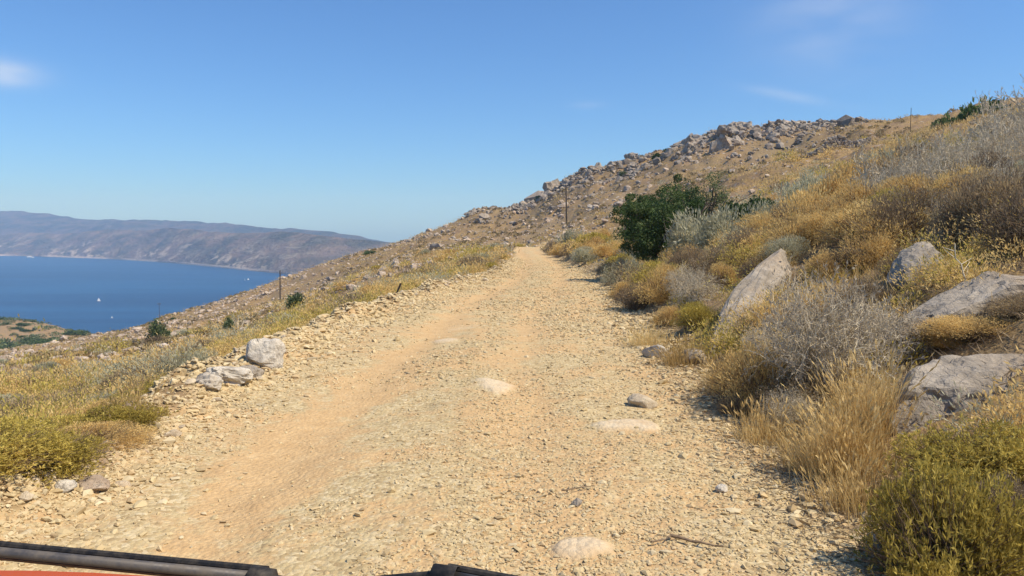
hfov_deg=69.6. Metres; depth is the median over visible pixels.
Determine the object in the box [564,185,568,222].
utility pole
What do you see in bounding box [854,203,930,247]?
heath shrub
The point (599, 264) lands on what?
thorn shrub
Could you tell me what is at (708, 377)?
grass tuft
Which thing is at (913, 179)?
burnet shrub
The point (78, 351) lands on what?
burnet shrub
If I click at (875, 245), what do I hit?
burnet shrub
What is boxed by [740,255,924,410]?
thorn shrub
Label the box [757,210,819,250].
burnet shrub
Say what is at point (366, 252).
lentisk shrub
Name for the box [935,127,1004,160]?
thorn shrub
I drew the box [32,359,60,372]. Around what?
sage shrub
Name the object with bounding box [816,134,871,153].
stone wall
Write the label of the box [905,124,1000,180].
thorn shrub
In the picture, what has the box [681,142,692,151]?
rock
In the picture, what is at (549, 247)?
heath shrub
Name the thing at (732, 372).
burnet shrub
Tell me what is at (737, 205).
lentisk shrub
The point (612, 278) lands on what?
sage shrub
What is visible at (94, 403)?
burnet shrub
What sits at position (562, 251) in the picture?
heath shrub
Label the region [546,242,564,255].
burnet shrub
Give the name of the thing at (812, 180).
sage shrub
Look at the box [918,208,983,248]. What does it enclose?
heath shrub
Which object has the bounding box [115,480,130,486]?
stone
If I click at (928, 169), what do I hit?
thorn shrub
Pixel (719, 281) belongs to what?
heath shrub
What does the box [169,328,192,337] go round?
sage shrub
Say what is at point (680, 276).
thorn shrub
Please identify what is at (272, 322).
sage shrub
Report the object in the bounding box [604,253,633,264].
spurge shrub
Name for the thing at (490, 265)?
spurge shrub
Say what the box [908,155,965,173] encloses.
heath shrub
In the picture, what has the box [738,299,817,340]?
burnet shrub
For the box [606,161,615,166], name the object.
rock
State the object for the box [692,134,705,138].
rock
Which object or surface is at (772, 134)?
rock
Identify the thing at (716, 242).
burnet shrub
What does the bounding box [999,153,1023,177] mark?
sage shrub
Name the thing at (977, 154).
thorn shrub
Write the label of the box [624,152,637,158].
rock
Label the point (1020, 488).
heath shrub
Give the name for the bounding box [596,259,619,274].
heath shrub
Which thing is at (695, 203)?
evergreen tree
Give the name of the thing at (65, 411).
burnet shrub
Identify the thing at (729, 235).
sage shrub
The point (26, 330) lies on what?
lentisk shrub
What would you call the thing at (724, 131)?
rock
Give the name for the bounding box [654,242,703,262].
burnet shrub
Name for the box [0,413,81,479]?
spurge shrub
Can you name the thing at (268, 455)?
road
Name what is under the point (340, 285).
burnet shrub
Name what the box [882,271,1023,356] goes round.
boulder
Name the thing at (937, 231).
thorn shrub
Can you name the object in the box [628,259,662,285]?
spurge shrub
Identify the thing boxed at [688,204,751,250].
sage shrub
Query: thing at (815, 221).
burnet shrub
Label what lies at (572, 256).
sage shrub
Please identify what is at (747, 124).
rock
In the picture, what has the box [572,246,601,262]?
sage shrub
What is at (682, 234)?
sage shrub
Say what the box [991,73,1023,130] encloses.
thorn shrub
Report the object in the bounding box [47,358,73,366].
burnet shrub
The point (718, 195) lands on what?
evergreen tree
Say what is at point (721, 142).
rock
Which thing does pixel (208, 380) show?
boulder
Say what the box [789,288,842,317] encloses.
burnet shrub
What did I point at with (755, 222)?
burnet shrub
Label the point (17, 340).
scrub
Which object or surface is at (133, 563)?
truck
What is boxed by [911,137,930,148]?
spurge shrub
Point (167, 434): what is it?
stone
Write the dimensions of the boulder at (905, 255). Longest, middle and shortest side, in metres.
1.433 x 0.823 x 0.744 m
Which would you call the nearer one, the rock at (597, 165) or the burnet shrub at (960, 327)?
the burnet shrub at (960, 327)
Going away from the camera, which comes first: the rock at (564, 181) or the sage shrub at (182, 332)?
the sage shrub at (182, 332)
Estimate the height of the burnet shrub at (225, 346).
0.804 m
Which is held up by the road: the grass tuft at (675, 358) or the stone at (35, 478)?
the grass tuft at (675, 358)
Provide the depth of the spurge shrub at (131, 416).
6.86 m
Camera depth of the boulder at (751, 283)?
12.48 m
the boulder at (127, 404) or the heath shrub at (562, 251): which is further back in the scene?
the heath shrub at (562, 251)
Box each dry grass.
[1,119,1023,508]
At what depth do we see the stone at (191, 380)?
8.23 m
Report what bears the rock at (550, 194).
on the ground at (750, 177)
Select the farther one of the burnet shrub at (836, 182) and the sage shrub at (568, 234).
the sage shrub at (568, 234)
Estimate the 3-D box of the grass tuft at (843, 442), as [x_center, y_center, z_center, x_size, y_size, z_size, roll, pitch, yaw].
[2.511,1.153,5.614,1.148,0.656,1.174,-2,4,-24]
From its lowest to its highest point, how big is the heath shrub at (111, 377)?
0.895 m
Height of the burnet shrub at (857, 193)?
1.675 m
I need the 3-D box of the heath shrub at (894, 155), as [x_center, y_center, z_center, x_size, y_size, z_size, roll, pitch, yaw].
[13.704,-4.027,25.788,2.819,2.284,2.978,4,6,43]
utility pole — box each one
[278,270,280,298]
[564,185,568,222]
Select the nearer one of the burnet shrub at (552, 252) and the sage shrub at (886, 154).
the sage shrub at (886, 154)
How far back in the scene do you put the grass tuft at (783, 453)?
5.91 m
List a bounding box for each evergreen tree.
[608,181,686,262]
[644,173,715,249]
[680,171,752,226]
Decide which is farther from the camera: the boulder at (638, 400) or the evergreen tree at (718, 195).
the evergreen tree at (718, 195)
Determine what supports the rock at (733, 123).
on the ground at (750, 177)
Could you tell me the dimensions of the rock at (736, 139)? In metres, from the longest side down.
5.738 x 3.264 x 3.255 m
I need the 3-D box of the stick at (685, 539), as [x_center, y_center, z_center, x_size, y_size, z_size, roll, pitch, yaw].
[1.104,1.498,4.392,0.320,0.029,0.067,2,5,28]
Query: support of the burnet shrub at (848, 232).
on the ground at (750, 177)
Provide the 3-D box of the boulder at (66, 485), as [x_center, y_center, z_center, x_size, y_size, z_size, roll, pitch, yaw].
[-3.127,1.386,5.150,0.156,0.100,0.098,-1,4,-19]
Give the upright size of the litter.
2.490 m
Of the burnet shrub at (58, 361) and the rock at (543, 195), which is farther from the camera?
the rock at (543, 195)
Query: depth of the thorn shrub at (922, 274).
9.63 m
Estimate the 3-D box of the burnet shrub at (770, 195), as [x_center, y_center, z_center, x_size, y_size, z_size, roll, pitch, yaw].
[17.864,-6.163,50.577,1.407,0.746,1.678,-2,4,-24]
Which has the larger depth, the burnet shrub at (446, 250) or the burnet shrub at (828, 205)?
the burnet shrub at (446, 250)
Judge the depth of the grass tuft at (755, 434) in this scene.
6.66 m
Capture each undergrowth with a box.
[0,101,1023,472]
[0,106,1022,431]
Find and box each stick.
[561,483,594,490]
[651,532,680,542]
[670,534,723,546]
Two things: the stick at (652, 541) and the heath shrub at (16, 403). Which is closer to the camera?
the stick at (652, 541)
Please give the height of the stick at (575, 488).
0.036 m
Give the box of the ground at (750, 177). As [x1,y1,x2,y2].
[0,97,1023,568]
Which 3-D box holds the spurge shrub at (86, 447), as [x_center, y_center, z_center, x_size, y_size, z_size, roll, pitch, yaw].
[-3.546,1.251,5.563,1.125,0.405,1.279,-2,4,-24]
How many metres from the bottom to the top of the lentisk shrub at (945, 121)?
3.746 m
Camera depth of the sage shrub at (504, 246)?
65.05 m
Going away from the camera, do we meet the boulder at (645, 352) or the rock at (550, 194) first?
the boulder at (645, 352)
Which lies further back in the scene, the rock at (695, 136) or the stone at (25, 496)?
the rock at (695, 136)
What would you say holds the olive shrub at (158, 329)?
on the ground at (750, 177)
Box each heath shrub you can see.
[0,390,79,419]
[14,368,84,389]
[91,364,158,398]
[141,334,166,343]
[183,338,215,350]
[260,306,275,312]
[336,292,365,304]
[455,254,497,266]
[542,240,557,252]
[559,240,573,255]
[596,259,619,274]
[601,269,618,285]
[607,281,650,311]
[658,245,709,273]
[676,244,746,277]
[687,271,734,291]
[709,354,730,372]
[710,394,755,417]
[717,224,766,261]
[732,304,765,336]
[735,256,765,277]
[736,361,862,423]
[759,201,801,219]
[818,245,871,275]
[834,273,897,314]
[849,182,950,236]
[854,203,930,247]
[863,140,934,181]
[873,245,906,275]
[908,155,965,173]
[917,163,1023,245]
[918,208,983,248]
[938,157,1023,240]
[943,148,1022,183]
[963,470,1023,563]
[967,179,1023,263]
[975,291,1023,317]
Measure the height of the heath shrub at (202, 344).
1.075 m
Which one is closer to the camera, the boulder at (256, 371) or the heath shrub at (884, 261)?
the boulder at (256, 371)
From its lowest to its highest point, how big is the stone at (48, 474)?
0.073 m
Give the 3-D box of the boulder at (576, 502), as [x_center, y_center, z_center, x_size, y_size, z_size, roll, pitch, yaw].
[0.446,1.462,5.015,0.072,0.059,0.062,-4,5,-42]
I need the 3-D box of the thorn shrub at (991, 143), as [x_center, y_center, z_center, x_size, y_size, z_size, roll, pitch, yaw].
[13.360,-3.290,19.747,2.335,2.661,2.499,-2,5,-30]
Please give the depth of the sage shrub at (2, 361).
81.64 m
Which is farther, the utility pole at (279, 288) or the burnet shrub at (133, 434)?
the utility pole at (279, 288)
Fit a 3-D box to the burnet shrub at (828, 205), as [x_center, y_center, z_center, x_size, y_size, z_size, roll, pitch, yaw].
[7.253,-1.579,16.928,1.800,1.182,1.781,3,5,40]
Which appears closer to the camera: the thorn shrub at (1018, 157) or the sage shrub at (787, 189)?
the thorn shrub at (1018, 157)
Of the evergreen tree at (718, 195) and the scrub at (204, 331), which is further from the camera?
the scrub at (204, 331)
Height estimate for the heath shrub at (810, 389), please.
0.752 m
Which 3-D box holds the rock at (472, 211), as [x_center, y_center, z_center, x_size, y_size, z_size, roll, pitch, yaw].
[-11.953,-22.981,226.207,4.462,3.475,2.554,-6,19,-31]
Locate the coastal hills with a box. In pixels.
[0,228,396,274]
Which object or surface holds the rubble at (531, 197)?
on the ground at (750, 177)
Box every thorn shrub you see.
[233,314,247,325]
[588,259,607,272]
[660,261,706,300]
[668,262,728,308]
[738,316,781,351]
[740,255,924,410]
[759,383,837,441]
[825,295,934,378]
[846,144,905,193]
[863,143,942,189]
[869,138,963,196]
[896,134,933,153]
[903,131,960,161]
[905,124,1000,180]
[910,224,967,248]
[910,253,954,287]
[925,188,969,228]
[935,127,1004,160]
[946,148,1023,196]
[950,133,1020,172]
[957,120,1023,165]
[964,107,1023,154]
[968,89,1015,138]
[985,138,1023,166]
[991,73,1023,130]
[1006,112,1023,149]
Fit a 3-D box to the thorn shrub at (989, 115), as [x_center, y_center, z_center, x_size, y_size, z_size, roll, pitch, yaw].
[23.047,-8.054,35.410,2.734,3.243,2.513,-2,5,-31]
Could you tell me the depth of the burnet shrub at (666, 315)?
14.50 m
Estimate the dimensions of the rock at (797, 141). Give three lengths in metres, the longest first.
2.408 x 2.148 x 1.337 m
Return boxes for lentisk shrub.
[15,323,30,325]
[18,337,41,341]
[19,329,30,331]
[61,330,86,335]
[362,250,376,254]
[650,153,660,159]
[718,196,754,220]
[744,193,777,212]
[929,111,959,129]
[956,95,1011,122]
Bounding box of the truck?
[0,541,516,575]
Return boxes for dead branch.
[943,247,969,281]
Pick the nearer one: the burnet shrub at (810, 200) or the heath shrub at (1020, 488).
the heath shrub at (1020, 488)
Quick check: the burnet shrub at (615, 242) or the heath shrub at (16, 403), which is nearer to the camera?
the heath shrub at (16, 403)
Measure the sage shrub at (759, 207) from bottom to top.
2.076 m
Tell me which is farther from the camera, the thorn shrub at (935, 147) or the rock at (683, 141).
the rock at (683, 141)
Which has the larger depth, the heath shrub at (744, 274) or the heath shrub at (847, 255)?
the heath shrub at (744, 274)
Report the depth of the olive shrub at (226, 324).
73.19 m
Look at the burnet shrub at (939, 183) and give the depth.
13.77 m
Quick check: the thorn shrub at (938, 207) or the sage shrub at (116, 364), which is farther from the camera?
the sage shrub at (116, 364)
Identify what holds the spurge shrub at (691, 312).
on the ground at (750, 177)
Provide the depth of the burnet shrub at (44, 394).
16.68 m
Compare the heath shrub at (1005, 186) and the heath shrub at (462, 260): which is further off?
the heath shrub at (462, 260)
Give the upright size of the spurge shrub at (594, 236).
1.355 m
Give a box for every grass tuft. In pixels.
[82,374,182,421]
[617,318,694,347]
[647,332,732,369]
[684,350,743,396]
[712,394,837,450]
[744,421,834,478]
[758,395,935,487]
[773,440,915,527]
[782,339,946,450]
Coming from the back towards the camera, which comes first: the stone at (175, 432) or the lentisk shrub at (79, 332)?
the lentisk shrub at (79, 332)
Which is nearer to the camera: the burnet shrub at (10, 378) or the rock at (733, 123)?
the burnet shrub at (10, 378)
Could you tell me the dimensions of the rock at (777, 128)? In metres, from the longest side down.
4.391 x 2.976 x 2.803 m
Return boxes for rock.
[466,207,477,216]
[540,190,551,199]
[542,178,559,191]
[548,191,556,198]
[562,178,568,184]
[582,176,591,183]
[584,169,591,175]
[594,162,603,169]
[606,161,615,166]
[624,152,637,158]
[662,146,677,157]
[669,141,680,147]
[678,133,692,147]
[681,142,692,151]
[684,137,701,144]
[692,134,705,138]
[709,134,731,153]
[717,128,729,135]
[727,126,739,135]
[728,121,738,126]
[731,135,743,145]
[742,121,751,127]
[765,131,779,139]
[774,123,790,131]
[793,138,802,143]
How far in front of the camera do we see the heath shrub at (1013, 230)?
9.62 m
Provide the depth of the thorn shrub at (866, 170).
23.72 m
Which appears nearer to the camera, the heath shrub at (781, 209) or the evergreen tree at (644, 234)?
the heath shrub at (781, 209)
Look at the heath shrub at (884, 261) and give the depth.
11.40 m
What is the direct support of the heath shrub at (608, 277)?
on the ground at (750, 177)
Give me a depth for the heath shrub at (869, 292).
9.87 m
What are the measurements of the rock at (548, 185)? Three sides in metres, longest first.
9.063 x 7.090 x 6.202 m
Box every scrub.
[0,99,1013,366]
[0,316,92,348]
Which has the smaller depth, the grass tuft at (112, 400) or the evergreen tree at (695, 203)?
the grass tuft at (112, 400)
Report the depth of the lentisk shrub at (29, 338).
392.96 m
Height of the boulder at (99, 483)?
0.145 m
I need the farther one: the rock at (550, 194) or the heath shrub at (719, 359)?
the rock at (550, 194)
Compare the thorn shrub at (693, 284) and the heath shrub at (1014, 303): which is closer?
the heath shrub at (1014, 303)
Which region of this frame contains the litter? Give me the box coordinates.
[588,248,1023,575]
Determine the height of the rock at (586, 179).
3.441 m
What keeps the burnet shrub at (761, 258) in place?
on the ground at (750, 177)
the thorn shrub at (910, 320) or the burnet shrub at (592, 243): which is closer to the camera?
the thorn shrub at (910, 320)
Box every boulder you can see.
[54,479,77,493]
[77,475,109,491]
[118,401,135,410]
[196,372,223,389]
[206,366,253,385]
[240,365,263,379]
[245,337,285,369]
[571,498,581,506]
[627,393,657,408]
[642,345,671,357]
[681,348,706,364]
[711,249,792,352]
[715,484,727,492]
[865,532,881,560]
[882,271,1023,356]
[885,353,1023,434]
[887,241,947,290]
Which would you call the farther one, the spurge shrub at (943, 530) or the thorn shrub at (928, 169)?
the thorn shrub at (928, 169)
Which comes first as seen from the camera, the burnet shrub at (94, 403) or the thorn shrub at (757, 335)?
the burnet shrub at (94, 403)
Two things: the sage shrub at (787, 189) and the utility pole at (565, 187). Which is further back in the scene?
the utility pole at (565, 187)
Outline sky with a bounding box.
[0,0,1023,241]
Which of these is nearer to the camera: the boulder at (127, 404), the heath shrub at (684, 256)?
the boulder at (127, 404)
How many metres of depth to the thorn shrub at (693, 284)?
14.90 m
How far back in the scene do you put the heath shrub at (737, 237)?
17.88 m
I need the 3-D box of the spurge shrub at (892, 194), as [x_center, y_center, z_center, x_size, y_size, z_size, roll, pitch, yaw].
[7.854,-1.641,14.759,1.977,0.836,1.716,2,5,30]
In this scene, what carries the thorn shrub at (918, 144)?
on the ground at (750, 177)
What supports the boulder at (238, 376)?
on the road
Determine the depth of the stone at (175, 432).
6.82 m
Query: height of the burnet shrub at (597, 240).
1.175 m
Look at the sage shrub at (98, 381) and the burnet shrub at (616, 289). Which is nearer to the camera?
the sage shrub at (98, 381)
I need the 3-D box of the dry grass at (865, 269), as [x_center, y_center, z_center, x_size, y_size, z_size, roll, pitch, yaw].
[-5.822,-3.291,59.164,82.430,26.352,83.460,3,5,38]
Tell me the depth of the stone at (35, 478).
5.09 m
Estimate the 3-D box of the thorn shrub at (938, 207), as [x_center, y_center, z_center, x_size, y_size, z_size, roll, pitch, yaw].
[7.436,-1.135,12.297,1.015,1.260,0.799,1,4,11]
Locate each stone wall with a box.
[772,150,818,161]
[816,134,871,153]
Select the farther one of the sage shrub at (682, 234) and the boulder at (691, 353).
the sage shrub at (682, 234)
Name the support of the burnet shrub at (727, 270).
on the ground at (750, 177)
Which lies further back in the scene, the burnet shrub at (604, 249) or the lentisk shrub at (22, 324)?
the lentisk shrub at (22, 324)
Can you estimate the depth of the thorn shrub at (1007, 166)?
12.91 m
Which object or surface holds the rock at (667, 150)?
on the ground at (750, 177)
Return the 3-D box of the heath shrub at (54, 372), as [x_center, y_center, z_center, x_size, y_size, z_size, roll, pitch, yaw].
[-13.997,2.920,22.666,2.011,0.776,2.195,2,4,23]
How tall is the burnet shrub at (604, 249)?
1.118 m
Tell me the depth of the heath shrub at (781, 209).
23.75 m
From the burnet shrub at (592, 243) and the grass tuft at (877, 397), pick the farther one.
the burnet shrub at (592, 243)
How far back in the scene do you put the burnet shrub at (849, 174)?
29.78 m
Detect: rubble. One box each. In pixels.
[0,120,841,373]
[467,115,869,233]
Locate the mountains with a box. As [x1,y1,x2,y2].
[0,211,383,241]
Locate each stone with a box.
[19,491,33,501]
[30,477,40,482]
[43,468,55,478]
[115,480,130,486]
[164,432,171,436]
[169,429,181,436]
[186,378,195,383]
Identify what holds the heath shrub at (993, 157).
on the ground at (750, 177)
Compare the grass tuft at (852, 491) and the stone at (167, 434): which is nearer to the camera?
the grass tuft at (852, 491)
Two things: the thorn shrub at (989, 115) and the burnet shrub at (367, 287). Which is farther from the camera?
the thorn shrub at (989, 115)
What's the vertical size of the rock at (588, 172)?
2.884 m
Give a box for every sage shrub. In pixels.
[0,358,12,363]
[0,392,24,405]
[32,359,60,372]
[56,377,102,396]
[79,387,128,409]
[104,354,146,379]
[109,337,221,391]
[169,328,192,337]
[241,312,304,338]
[487,242,510,251]
[561,228,588,242]
[566,246,592,260]
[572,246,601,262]
[598,254,645,288]
[614,257,638,269]
[661,206,730,257]
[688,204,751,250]
[707,224,751,254]
[738,199,772,228]
[758,233,812,262]
[761,181,810,208]
[791,167,833,192]
[856,145,900,164]
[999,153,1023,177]
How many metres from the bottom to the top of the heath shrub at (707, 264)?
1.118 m
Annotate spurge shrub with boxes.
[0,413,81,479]
[3,420,124,488]
[31,413,117,431]
[75,396,174,432]
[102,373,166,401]
[370,265,383,269]
[485,261,501,267]
[572,232,613,248]
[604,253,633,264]
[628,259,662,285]
[669,301,718,328]
[842,456,1023,575]
[854,185,924,215]
[882,412,1023,498]
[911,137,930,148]
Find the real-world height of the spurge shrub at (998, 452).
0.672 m
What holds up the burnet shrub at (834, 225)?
on the ground at (750, 177)
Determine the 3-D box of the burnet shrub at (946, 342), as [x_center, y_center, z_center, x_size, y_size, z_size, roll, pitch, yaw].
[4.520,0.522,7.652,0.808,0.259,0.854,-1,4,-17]
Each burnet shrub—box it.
[0,372,32,393]
[10,387,76,405]
[45,407,83,416]
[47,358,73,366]
[49,419,161,452]
[62,349,88,356]
[66,395,137,415]
[126,353,178,367]
[135,372,169,385]
[212,339,242,354]
[333,281,353,290]
[347,282,391,295]
[433,251,454,261]
[434,248,459,254]
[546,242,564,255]
[579,236,605,247]
[582,241,609,251]
[589,241,624,256]
[594,227,612,237]
[604,281,631,298]
[608,240,626,249]
[619,262,686,309]
[648,305,681,325]
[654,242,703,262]
[699,339,819,415]
[703,231,735,257]
[708,260,740,285]
[734,243,807,271]
[736,209,791,234]
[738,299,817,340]
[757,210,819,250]
[759,191,834,236]
[765,193,777,199]
[767,180,834,216]
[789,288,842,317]
[792,193,857,224]
[792,205,842,238]
[798,248,856,280]
[802,168,872,196]
[809,158,868,188]
[813,203,869,246]
[815,195,934,249]
[820,189,854,204]
[828,177,890,208]
[828,227,907,269]
[844,152,896,185]
[864,174,917,202]
[884,172,935,204]
[903,312,1020,347]
[914,158,997,207]
[914,329,978,348]
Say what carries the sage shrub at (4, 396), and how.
on the ground at (750, 177)
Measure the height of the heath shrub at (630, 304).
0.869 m
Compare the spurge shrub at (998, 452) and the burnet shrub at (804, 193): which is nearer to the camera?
the spurge shrub at (998, 452)
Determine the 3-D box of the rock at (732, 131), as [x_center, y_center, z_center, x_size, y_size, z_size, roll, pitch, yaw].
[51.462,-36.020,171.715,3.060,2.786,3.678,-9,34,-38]
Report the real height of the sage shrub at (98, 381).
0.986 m
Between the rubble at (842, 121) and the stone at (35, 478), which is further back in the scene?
the rubble at (842, 121)
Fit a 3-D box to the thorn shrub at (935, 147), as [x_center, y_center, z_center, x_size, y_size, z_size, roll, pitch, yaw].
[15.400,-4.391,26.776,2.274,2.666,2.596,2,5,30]
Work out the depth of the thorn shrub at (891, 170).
19.59 m
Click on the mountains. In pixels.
(17, 222)
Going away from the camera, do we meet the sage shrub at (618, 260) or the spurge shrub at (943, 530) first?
the spurge shrub at (943, 530)
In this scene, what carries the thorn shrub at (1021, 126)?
on the ground at (750, 177)
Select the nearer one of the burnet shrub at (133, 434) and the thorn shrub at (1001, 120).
the burnet shrub at (133, 434)
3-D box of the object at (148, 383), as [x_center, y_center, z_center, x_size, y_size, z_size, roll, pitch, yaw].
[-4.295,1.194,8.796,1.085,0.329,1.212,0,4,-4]
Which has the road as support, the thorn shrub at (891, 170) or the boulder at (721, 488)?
the boulder at (721, 488)
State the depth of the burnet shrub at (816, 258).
12.41 m
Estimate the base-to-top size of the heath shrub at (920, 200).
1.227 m
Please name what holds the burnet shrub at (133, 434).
on the ground at (750, 177)
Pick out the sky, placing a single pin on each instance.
(381, 120)
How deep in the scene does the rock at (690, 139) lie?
177.06 m
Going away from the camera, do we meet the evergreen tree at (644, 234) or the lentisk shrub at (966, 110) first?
the evergreen tree at (644, 234)
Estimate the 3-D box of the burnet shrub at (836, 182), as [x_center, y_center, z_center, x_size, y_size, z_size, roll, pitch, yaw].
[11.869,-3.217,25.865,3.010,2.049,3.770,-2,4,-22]
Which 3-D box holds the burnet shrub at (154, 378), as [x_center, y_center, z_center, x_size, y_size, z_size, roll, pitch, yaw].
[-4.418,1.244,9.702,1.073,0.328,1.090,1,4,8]
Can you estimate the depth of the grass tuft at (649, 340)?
12.54 m
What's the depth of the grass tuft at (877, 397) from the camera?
6.03 m
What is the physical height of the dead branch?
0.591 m
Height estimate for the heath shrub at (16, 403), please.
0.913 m
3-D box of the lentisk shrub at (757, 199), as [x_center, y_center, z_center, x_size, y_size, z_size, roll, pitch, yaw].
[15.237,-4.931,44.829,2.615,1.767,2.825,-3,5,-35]
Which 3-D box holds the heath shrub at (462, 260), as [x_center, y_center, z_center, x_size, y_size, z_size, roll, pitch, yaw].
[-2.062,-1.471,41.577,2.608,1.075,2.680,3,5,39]
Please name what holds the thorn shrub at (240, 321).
on the ground at (750, 177)
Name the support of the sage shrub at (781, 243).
on the ground at (750, 177)
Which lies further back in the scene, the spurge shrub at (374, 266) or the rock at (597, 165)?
the rock at (597, 165)
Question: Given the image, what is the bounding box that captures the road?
[0,233,881,575]
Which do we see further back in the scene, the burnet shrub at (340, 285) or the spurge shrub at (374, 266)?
the spurge shrub at (374, 266)
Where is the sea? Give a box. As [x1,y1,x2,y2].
[0,256,287,333]
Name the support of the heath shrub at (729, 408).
on the ground at (750, 177)
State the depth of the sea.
1536.40 m
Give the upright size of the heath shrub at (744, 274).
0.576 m
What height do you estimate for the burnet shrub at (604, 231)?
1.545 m
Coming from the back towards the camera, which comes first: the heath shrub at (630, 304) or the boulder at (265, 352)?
the heath shrub at (630, 304)
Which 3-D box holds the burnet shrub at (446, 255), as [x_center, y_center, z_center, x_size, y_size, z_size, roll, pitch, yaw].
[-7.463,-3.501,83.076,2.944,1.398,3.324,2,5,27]
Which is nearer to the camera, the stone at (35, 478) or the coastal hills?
the stone at (35, 478)
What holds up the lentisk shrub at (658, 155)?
on the ground at (750, 177)
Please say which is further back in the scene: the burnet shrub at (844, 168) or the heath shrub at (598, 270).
the burnet shrub at (844, 168)
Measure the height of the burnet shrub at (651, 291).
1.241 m
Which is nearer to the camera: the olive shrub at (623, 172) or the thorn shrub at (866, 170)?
the thorn shrub at (866, 170)
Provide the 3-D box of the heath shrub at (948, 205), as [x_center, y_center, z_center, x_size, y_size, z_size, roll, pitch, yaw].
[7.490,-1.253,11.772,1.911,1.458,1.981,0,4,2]
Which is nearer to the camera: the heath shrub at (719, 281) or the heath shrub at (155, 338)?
the heath shrub at (719, 281)
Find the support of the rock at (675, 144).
on the ground at (750, 177)
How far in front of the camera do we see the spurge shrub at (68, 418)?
6.81 m
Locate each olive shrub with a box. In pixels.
[144,319,171,338]
[219,317,233,329]
[285,292,305,308]
[618,170,626,175]
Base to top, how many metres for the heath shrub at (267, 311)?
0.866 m
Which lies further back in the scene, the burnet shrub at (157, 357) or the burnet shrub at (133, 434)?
the burnet shrub at (157, 357)
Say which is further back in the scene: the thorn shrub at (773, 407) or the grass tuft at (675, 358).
the grass tuft at (675, 358)
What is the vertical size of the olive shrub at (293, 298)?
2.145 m
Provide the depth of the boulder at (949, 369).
6.07 m
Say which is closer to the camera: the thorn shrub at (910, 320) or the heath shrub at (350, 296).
the thorn shrub at (910, 320)
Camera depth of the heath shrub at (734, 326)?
10.95 m
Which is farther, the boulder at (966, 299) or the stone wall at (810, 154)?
the stone wall at (810, 154)
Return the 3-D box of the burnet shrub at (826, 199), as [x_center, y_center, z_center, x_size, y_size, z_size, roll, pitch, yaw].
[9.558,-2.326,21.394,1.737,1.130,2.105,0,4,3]
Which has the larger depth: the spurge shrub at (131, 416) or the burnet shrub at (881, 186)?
the burnet shrub at (881, 186)
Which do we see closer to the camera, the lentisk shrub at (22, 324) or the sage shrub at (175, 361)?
the sage shrub at (175, 361)
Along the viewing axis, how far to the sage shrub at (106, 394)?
13.11 m

